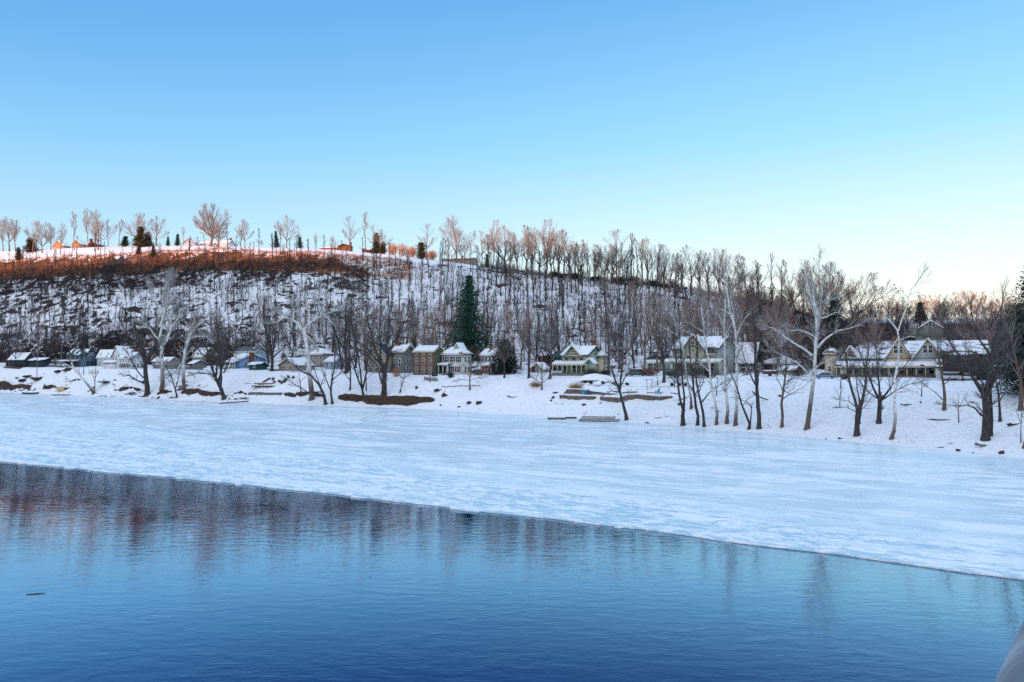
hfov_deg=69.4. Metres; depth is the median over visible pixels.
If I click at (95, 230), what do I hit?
bare tree
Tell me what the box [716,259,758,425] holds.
birch tree
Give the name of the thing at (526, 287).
bare tree
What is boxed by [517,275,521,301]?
bare tree
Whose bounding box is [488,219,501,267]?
bare tree
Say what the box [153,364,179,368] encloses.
board fence
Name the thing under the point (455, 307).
bare tree
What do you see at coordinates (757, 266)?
bare tree
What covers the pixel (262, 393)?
stone wall
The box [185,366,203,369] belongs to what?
board fence
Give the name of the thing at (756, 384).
bare tree
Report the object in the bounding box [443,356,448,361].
window
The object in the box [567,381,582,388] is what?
ornamental grass
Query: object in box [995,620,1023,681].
bridge railing
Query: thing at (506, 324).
bare tree
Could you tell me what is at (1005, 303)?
bare tree
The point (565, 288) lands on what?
bare tree
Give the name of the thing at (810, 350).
bare tree
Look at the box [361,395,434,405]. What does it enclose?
earth bank
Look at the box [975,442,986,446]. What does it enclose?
log
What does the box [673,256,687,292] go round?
bare tree
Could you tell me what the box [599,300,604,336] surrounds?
bare tree
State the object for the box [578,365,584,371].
window
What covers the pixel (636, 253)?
bare tree
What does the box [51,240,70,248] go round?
orange house
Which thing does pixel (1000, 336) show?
bare tree
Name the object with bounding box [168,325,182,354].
bare tree
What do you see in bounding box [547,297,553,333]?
bare tree
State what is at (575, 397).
stone wall
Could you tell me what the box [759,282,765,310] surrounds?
bare tree
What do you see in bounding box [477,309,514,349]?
bare tree
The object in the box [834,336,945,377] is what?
twin gable mansion
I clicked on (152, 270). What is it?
dark scrub
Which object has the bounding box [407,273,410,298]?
bare tree
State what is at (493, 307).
bare tree
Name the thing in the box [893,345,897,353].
window
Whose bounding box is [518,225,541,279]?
bare tree
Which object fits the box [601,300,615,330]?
bare tree
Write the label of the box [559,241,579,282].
bare tree
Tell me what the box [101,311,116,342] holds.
bare tree
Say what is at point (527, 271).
bare tree
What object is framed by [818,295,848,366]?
conifer tree
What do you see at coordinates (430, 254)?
thicket
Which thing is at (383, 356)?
stone gable house
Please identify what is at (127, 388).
earth bank
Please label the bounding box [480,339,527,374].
spruce tree
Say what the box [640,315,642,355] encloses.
bare tree
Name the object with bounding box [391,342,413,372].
grey house
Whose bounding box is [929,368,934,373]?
window
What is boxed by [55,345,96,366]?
wooden house
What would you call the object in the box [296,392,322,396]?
earth bank
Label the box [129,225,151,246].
conifer tree
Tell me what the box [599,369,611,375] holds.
shrub
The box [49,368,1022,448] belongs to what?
dead grass
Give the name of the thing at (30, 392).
rowing boat
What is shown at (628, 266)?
bare tree
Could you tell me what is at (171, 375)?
bare tree
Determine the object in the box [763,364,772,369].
door
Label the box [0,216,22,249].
bare tree
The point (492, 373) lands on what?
shrub
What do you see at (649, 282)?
bare tree
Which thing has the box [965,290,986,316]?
bare tree
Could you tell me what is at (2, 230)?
bare tree
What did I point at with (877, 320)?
distant woods
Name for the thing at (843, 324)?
hill brush
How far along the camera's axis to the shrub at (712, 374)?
186.08 m
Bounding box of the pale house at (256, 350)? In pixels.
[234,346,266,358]
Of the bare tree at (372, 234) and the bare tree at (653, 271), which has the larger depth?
the bare tree at (372, 234)
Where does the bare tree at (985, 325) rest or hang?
on the ground at (930, 423)
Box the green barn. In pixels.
[763,356,801,369]
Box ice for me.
[0,392,1023,580]
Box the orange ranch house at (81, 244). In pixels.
[71,239,92,247]
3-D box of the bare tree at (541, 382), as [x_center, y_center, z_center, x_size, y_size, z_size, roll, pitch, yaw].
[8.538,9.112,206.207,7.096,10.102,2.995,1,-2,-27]
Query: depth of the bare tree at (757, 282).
329.08 m
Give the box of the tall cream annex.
[822,348,841,374]
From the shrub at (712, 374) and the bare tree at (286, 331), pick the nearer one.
the shrub at (712, 374)
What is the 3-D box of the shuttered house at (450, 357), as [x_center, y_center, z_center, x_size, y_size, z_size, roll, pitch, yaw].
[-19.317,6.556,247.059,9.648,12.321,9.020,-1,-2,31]
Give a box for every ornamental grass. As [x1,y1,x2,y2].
[529,380,540,386]
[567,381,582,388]
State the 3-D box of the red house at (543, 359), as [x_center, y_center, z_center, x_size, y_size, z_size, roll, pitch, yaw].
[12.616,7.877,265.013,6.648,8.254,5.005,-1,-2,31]
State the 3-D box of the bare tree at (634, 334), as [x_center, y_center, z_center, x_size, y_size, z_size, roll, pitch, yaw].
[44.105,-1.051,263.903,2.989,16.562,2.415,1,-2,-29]
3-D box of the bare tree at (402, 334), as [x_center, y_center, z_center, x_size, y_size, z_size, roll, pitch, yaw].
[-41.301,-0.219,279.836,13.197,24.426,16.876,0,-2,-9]
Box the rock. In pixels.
[30,377,41,379]
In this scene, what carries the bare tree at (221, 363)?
on the ground at (930, 423)
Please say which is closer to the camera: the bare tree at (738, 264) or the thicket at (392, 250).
the bare tree at (738, 264)
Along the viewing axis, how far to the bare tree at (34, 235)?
517.44 m
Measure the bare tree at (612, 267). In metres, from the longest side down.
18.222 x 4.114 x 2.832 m
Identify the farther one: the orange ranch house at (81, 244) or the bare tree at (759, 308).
the orange ranch house at (81, 244)
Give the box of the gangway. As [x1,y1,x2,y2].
[219,398,248,403]
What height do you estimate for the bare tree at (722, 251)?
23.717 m
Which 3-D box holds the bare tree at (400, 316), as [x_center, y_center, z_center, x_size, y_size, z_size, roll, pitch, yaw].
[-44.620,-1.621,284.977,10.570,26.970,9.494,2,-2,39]
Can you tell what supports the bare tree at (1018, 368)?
on the ground at (930, 423)
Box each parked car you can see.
[816,372,836,378]
[943,372,965,380]
[957,374,974,379]
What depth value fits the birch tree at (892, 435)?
122.79 m
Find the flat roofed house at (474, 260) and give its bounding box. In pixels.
[444,257,477,265]
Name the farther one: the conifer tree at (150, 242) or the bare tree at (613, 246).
the conifer tree at (150, 242)
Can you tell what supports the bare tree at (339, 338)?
on the ground at (930, 423)
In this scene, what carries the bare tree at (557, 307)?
on the ground at (930, 423)
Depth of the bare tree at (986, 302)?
382.20 m
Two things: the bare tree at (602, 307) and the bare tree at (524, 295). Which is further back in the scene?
the bare tree at (524, 295)
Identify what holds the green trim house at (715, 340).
on the ground at (930, 423)
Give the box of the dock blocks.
[57,384,71,390]
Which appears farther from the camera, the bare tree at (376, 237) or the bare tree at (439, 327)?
the bare tree at (376, 237)
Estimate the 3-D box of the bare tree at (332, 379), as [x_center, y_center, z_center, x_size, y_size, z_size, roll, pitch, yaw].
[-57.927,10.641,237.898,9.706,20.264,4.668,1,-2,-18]
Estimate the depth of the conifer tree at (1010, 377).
128.93 m
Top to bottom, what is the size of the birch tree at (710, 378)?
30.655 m
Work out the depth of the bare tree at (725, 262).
331.41 m
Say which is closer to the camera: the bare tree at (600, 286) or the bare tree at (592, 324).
the bare tree at (592, 324)
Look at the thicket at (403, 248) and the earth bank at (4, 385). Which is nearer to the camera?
the earth bank at (4, 385)
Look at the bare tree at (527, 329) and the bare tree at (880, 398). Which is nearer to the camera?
the bare tree at (880, 398)
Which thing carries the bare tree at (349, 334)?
on the ground at (930, 423)
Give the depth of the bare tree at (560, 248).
357.80 m
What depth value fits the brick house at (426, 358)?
248.12 m
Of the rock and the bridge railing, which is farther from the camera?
the rock
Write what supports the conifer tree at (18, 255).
on the ground at (930, 423)
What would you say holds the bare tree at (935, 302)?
on the ground at (930, 423)
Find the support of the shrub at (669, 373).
on the ground at (930, 423)
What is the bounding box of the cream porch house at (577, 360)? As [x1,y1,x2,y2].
[552,341,608,375]
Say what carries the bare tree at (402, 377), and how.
on the ground at (930, 423)
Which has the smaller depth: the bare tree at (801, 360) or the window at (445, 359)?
the bare tree at (801, 360)
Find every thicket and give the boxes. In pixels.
[387,243,396,254]
[396,243,407,255]
[407,246,416,256]
[425,250,437,259]
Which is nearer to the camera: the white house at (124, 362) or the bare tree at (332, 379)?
the bare tree at (332, 379)
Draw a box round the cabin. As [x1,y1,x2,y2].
[4,351,49,368]
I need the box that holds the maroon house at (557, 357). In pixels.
[552,351,562,370]
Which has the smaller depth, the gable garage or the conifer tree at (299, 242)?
the gable garage
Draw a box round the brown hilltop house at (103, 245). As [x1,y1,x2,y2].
[93,240,105,246]
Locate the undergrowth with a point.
(576, 296)
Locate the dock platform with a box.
[252,385,276,387]
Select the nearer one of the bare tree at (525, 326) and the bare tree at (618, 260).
the bare tree at (525, 326)
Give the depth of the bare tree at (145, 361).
289.55 m
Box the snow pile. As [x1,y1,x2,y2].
[578,374,610,379]
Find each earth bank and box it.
[0,381,11,389]
[10,384,29,389]
[43,385,56,388]
[119,387,140,390]
[157,389,170,394]
[181,388,220,395]
[284,392,295,396]
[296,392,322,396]
[338,393,360,400]
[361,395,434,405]
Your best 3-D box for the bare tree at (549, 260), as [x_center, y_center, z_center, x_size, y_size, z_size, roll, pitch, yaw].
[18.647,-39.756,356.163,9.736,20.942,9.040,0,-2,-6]
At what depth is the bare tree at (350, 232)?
434.64 m
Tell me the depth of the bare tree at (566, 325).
272.94 m
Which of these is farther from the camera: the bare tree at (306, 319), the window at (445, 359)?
the bare tree at (306, 319)
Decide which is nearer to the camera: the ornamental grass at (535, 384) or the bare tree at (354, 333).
the ornamental grass at (535, 384)
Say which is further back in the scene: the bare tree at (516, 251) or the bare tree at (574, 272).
the bare tree at (516, 251)
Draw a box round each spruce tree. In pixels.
[429,275,502,370]
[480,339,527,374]
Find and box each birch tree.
[657,293,700,409]
[672,283,722,424]
[708,280,743,423]
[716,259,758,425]
[877,261,933,439]
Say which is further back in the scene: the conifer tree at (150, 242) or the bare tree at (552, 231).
the conifer tree at (150, 242)
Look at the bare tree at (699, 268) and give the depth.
330.06 m
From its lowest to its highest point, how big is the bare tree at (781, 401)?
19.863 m
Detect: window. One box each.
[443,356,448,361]
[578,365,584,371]
[740,365,745,371]
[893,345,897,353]
[918,368,923,373]
[923,345,927,352]
[928,345,932,352]
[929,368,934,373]
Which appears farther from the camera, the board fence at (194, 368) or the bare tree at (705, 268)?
the bare tree at (705, 268)
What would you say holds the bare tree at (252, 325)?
on the ground at (930, 423)
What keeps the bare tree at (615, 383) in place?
on the ground at (930, 423)
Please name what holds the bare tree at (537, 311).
on the ground at (930, 423)
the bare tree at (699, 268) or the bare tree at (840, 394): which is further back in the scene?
the bare tree at (699, 268)
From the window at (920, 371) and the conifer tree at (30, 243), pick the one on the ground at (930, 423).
the conifer tree at (30, 243)
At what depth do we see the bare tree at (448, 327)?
299.89 m
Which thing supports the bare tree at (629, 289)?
on the ground at (930, 423)
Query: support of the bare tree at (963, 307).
on the ground at (930, 423)
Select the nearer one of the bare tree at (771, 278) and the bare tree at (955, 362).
the bare tree at (955, 362)
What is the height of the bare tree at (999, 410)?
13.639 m
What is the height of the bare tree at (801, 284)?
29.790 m
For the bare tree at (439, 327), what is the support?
on the ground at (930, 423)
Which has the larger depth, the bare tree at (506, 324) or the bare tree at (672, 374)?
the bare tree at (506, 324)
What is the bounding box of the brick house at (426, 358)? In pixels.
[412,342,444,374]
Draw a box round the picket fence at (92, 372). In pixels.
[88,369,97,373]
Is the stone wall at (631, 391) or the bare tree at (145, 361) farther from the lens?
the bare tree at (145, 361)
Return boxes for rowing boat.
[22,392,38,393]
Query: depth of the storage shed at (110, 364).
331.41 m
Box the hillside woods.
[0,225,798,364]
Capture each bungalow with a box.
[323,356,344,368]
[362,248,373,252]
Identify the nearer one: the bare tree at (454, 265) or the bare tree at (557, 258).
the bare tree at (557, 258)
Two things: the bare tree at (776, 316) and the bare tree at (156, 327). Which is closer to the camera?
the bare tree at (776, 316)
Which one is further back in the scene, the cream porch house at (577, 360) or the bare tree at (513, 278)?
the bare tree at (513, 278)
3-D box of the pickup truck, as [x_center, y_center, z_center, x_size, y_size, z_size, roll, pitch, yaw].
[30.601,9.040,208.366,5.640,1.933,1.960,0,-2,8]
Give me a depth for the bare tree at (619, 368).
245.24 m
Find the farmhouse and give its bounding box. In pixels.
[96,346,136,366]
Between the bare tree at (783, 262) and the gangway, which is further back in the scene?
the bare tree at (783, 262)
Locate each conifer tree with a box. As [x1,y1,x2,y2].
[11,247,25,259]
[22,237,43,251]
[119,236,129,245]
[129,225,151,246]
[135,244,142,254]
[142,231,154,245]
[149,245,156,255]
[166,236,169,245]
[175,234,180,245]
[273,231,279,247]
[297,237,303,247]
[370,233,380,253]
[377,242,387,253]
[412,337,416,348]
[415,242,428,258]
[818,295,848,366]
[911,302,929,322]
[970,271,1023,394]
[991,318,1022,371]
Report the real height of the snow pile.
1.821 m
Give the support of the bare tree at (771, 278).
on the ground at (930, 423)
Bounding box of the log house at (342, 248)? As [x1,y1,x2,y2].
[319,242,353,250]
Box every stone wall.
[248,391,281,394]
[560,394,595,399]
[563,388,617,394]
[600,393,672,402]
[622,390,636,393]
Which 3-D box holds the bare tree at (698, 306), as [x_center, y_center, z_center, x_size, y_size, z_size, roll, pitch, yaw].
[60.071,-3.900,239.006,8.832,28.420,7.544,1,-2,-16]
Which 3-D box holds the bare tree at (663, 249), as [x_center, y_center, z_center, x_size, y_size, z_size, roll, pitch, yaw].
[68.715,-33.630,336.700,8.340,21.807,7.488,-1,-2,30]
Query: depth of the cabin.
368.96 m
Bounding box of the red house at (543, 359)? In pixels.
[537,351,554,366]
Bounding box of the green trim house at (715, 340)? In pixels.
[664,331,763,375]
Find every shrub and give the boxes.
[392,368,401,375]
[471,368,484,374]
[482,371,508,374]
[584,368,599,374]
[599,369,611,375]
[640,367,659,375]
[666,368,683,377]
[689,366,705,377]
[703,368,717,377]
[787,366,808,375]
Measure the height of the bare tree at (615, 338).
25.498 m
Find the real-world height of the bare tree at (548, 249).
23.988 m
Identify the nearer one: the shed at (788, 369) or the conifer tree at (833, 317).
the shed at (788, 369)
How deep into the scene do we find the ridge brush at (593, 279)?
359.59 m
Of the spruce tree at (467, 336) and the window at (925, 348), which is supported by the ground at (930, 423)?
the spruce tree at (467, 336)
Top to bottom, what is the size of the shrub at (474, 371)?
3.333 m
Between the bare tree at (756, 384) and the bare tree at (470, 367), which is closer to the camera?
the bare tree at (756, 384)
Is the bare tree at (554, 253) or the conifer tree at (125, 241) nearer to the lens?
the bare tree at (554, 253)
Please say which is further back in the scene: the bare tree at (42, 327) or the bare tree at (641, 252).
the bare tree at (42, 327)
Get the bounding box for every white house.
[118,352,146,368]
[479,344,497,372]
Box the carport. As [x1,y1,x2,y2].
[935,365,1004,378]
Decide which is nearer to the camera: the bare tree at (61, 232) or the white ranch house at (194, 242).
the bare tree at (61, 232)
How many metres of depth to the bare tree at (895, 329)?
225.25 m
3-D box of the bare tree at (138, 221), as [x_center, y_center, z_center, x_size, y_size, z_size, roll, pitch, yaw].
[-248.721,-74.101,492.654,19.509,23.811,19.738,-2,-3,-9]
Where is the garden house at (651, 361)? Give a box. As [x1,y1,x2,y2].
[640,353,670,370]
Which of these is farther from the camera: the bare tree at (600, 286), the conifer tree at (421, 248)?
the conifer tree at (421, 248)
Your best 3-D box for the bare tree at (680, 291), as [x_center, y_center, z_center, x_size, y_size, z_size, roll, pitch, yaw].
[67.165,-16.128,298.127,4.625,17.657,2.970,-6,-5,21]
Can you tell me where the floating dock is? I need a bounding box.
[547,416,565,419]
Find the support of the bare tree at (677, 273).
on the ground at (930, 423)
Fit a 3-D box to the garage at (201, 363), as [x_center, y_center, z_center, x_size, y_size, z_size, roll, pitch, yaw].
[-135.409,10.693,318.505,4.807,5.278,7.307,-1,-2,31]
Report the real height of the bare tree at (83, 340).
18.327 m
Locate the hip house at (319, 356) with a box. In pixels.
[309,348,333,366]
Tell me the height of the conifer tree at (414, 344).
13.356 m
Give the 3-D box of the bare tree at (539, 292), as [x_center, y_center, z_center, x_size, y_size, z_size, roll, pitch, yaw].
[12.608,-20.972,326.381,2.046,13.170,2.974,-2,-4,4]
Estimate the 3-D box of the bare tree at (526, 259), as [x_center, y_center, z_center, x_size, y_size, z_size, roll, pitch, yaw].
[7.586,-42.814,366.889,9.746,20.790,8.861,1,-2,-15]
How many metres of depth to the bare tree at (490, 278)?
338.40 m
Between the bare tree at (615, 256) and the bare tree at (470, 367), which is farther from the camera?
the bare tree at (615, 256)
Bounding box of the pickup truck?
[611,370,628,375]
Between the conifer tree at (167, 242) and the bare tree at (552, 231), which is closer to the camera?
the bare tree at (552, 231)
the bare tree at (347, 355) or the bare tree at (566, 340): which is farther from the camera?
the bare tree at (566, 340)
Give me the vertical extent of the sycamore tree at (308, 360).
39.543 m
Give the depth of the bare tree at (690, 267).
331.42 m
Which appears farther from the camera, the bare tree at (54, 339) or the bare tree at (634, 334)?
the bare tree at (54, 339)
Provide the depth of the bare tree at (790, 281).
327.08 m
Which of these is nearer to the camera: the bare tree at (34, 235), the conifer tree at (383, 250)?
the conifer tree at (383, 250)
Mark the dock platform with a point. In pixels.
(265, 386)
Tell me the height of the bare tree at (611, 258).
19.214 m
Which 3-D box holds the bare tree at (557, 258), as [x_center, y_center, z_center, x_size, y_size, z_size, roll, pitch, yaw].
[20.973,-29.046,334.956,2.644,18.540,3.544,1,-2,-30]
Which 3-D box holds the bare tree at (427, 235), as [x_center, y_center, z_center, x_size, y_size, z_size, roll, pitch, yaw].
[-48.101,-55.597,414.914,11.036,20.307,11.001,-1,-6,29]
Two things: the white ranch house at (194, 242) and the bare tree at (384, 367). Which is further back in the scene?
the white ranch house at (194, 242)
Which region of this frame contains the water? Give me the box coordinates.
[0,462,1023,681]
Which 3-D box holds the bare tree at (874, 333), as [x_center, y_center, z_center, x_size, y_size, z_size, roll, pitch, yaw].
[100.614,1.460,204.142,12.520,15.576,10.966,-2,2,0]
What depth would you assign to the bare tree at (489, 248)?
393.27 m
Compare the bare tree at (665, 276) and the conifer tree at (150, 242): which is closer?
the bare tree at (665, 276)
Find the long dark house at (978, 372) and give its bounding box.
[939,340,990,379]
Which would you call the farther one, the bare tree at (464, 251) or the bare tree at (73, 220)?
the bare tree at (73, 220)
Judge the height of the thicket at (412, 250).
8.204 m
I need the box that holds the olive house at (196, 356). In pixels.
[191,347,215,361]
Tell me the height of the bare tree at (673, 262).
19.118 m
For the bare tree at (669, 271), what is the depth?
332.91 m
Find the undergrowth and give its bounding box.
[0,246,773,365]
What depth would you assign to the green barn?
225.04 m
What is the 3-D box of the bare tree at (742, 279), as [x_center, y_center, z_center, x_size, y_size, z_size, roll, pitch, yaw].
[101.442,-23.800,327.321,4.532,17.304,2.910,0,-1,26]
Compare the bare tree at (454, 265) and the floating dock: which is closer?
the floating dock
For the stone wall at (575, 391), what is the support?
on the ground at (930, 423)
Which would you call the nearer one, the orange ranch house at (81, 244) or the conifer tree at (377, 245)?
the conifer tree at (377, 245)
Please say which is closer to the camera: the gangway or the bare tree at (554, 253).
the gangway
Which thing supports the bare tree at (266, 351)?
on the ground at (930, 423)
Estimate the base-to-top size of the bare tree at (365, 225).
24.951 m
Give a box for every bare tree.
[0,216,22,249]
[0,220,6,250]
[0,296,36,366]
[0,326,32,366]
[9,220,20,250]
[24,221,43,253]
[25,222,56,252]
[33,307,45,355]
[39,316,65,364]
[42,225,58,249]
[52,355,95,394]
[57,225,67,254]
[69,211,77,249]
[72,327,94,348]
[82,209,117,249]
[83,210,88,247]
[91,222,98,251]
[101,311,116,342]
[117,219,122,246]
[117,316,164,395]
[121,212,151,236]
[144,215,169,246]
[153,313,162,356]
[163,357,186,396]
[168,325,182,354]
[187,314,241,399]
[188,312,203,350]
[192,202,231,246]
[207,306,232,355]
[208,223,227,247]
[229,320,236,349]
[234,219,254,247]
[234,302,263,346]
[243,293,288,366]
[245,295,295,370]
[253,295,265,329]
[274,214,300,247]
[276,296,314,356]
[278,323,288,359]
[280,353,327,404]
[296,310,318,346]
[298,280,305,298]
[317,299,354,368]
[317,344,347,403]
[319,318,329,348]
[321,290,361,373]
[335,299,391,368]
[337,315,355,390]
[339,307,378,395]
[341,216,360,251]
[344,294,356,370]
[349,296,421,395]
[351,305,360,367]
[361,308,392,347]
[362,211,369,252]
[367,225,380,243]
[372,229,392,245]
[389,309,419,347]
[390,303,409,344]
[394,367,412,392]
[406,311,440,345]
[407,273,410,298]
[408,299,461,347]
[416,263,426,291]
[417,224,436,255]
[428,267,432,290]
[430,307,438,328]
[438,215,475,262]
[438,272,442,307]
[444,256,450,284]
[445,319,453,348]
[449,297,460,320]
[450,347,489,389]
[451,252,456,285]
[455,238,475,263]
[472,230,489,264]
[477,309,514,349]
[478,301,495,342]
[481,225,525,271]
[483,234,494,262]
[486,293,492,322]
[487,262,491,296]
[487,313,494,343]
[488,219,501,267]
[492,289,496,321]
[492,293,498,330]
[494,331,514,377]
[499,304,507,338]
[502,231,519,276]
[502,301,516,369]
[503,301,511,331]
[503,312,512,336]
[508,236,520,272]
[508,260,514,291]
[511,267,517,303]
[515,310,532,368]
[515,310,545,378]
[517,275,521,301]
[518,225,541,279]
[518,233,531,271]
[520,283,526,311]
[520,299,552,361]
[520,312,532,360]
[522,301,535,347]
[524,232,558,278]
[524,265,529,301]
[525,284,530,313]
[530,304,562,364]
[531,356,551,389]
[534,294,540,340]
[537,218,556,277]
[538,279,541,307]
[538,303,567,378]
[542,237,558,279]
[546,316,572,350]
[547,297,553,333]
[548,229,581,278]
[552,230,567,278]
[552,252,555,289]
[554,295,561,333]
[555,257,561,291]
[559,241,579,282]
[560,288,565,325]
[560,314,573,347]
[562,272,567,308]
[565,321,571,345]
[570,244,589,283]
[572,256,576,291]
[579,239,589,281]
[579,293,584,331]
[579,309,603,345]
[585,253,591,285]
[589,244,622,283]
[589,296,627,369]
[590,244,600,283]
[590,315,654,420]
[592,244,629,283]
[595,229,634,285]
[597,277,602,307]
[598,270,610,293]
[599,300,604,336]
[600,295,640,369]
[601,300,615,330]
[606,298,653,366]
[611,248,615,282]
[615,242,625,283]
[615,261,620,300]
[617,299,621,324]
[623,254,631,292]
[623,261,629,303]
[624,281,634,317]
[628,233,637,283]
[629,275,639,305]
[630,289,663,369]
[633,239,639,287]
[633,315,637,352]
[636,264,643,288]
[637,237,655,287]
[638,239,647,286]
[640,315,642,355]
[642,293,671,369]
[645,271,652,302]
[646,311,653,354]
[647,252,692,289]
[647,317,681,382]
[648,252,655,288]
[650,307,671,357]
[654,244,669,289]
[655,244,662,286]
[656,304,691,425]
[657,290,672,320]
[662,263,666,290]
[664,363,683,386]
[666,298,709,341]
[670,253,678,277]
[670,286,676,317]
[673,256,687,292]
[673,280,682,319]
[674,245,708,294]
[674,265,681,292]
[676,292,681,335]
[677,304,692,334]
[677,317,706,425]
[680,313,729,426]
[686,286,711,334]
[687,286,760,340]
[689,250,718,293]
[690,252,708,291]
[694,282,711,319]
[704,279,778,341]
[708,248,731,292]
[710,255,750,299]
[717,352,758,429]
[722,297,775,342]
[726,263,770,293]
[733,254,745,302]
[735,295,767,429]
[736,268,746,296]
[737,293,787,369]
[749,289,758,314]
[750,259,761,294]
[755,271,760,299]
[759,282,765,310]
[761,298,793,367]
[762,298,773,334]
[765,331,809,427]
[766,305,809,365]
[767,252,775,305]
[769,347,784,375]
[772,269,808,311]
[774,259,787,297]
[783,261,835,330]
[784,297,841,370]
[790,348,812,376]
[799,261,861,319]
[801,274,843,329]
[817,271,898,319]
[826,326,885,436]
[834,386,842,407]
[841,312,885,345]
[844,323,932,423]
[851,319,900,348]
[876,296,897,318]
[876,311,917,341]
[889,299,909,317]
[909,300,917,316]
[912,296,933,312]
[914,323,961,410]
[922,300,981,341]
[923,274,1023,441]
[923,294,942,316]
[939,296,960,323]
[942,296,1004,341]
[946,341,980,380]
[951,290,967,315]
[951,392,966,422]
[954,301,1020,353]
[960,292,980,321]
[962,328,1015,436]
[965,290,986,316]
[979,294,993,312]
[983,342,1023,421]
[985,315,1021,375]
[992,296,1010,313]
[1000,308,1023,410]
[1008,391,1023,442]
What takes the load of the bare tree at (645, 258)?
on the ground at (930, 423)
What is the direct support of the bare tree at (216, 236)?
on the ground at (930, 423)
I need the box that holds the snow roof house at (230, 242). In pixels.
[220,238,235,245]
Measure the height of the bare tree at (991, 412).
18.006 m
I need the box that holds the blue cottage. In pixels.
[223,353,266,368]
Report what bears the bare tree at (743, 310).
on the ground at (930, 423)
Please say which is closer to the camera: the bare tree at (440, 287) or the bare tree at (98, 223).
the bare tree at (440, 287)
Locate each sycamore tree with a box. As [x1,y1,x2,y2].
[134,267,190,389]
[159,305,222,391]
[260,281,351,400]
[756,244,874,429]
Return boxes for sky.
[0,0,1023,319]
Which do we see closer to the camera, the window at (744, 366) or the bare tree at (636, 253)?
the window at (744, 366)
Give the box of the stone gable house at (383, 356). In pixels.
[367,344,392,372]
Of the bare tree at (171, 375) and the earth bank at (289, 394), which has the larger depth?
the bare tree at (171, 375)
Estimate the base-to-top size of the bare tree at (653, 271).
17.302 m
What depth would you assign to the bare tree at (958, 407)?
123.12 m
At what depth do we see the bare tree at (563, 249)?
354.47 m
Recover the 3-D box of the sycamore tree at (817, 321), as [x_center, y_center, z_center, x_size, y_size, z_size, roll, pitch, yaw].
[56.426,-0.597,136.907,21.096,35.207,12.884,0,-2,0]
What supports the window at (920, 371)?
in the twin gable mansion
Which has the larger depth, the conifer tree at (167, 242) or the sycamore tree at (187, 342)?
the conifer tree at (167, 242)
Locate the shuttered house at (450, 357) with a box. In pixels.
[437,342,472,374]
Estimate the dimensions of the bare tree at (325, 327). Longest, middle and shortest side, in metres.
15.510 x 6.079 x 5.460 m
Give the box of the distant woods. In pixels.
[741,284,1022,370]
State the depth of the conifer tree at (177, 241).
479.57 m
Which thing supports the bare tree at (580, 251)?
on the ground at (930, 423)
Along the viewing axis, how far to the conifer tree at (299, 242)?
451.51 m
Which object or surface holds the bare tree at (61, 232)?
on the ground at (930, 423)
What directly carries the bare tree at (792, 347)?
on the ground at (930, 423)
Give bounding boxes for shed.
[102,360,117,368]
[247,362,268,369]
[776,365,800,374]
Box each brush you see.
[0,327,253,365]
[478,262,761,301]
[740,296,1017,368]
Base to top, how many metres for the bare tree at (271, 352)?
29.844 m
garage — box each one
[151,357,178,365]
[187,360,207,367]
[277,357,316,370]
[530,362,549,372]
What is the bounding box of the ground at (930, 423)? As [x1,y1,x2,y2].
[0,246,1023,457]
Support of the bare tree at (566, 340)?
on the ground at (930, 423)
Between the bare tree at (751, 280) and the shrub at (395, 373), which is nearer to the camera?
the shrub at (395, 373)
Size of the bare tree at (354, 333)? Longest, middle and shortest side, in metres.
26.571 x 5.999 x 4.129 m
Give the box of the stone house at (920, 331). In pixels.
[910,320,945,340]
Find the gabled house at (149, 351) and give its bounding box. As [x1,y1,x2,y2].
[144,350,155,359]
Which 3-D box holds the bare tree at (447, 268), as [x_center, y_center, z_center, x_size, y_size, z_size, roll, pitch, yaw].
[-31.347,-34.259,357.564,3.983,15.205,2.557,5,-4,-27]
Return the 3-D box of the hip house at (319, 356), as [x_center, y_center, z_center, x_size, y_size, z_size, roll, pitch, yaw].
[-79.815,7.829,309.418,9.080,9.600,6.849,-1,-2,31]
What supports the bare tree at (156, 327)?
on the ground at (930, 423)
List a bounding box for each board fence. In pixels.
[47,365,62,367]
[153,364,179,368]
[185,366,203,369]
[425,377,437,380]
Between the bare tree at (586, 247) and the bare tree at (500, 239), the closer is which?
the bare tree at (586, 247)
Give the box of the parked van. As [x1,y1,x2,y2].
[629,368,646,375]
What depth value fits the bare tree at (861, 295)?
299.13 m
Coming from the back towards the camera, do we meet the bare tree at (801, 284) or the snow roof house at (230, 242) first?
the snow roof house at (230, 242)
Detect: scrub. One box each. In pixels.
[0,246,413,280]
[0,258,369,293]
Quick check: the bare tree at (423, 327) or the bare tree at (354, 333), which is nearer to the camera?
the bare tree at (423, 327)
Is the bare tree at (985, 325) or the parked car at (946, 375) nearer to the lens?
the parked car at (946, 375)
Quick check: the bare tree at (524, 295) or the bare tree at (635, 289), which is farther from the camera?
the bare tree at (524, 295)
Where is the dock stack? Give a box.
[578,415,619,420]
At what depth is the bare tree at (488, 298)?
316.06 m
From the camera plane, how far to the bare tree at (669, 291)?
286.15 m
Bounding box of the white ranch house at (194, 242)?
[182,238,222,245]
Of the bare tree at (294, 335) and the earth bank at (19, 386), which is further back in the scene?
the earth bank at (19, 386)

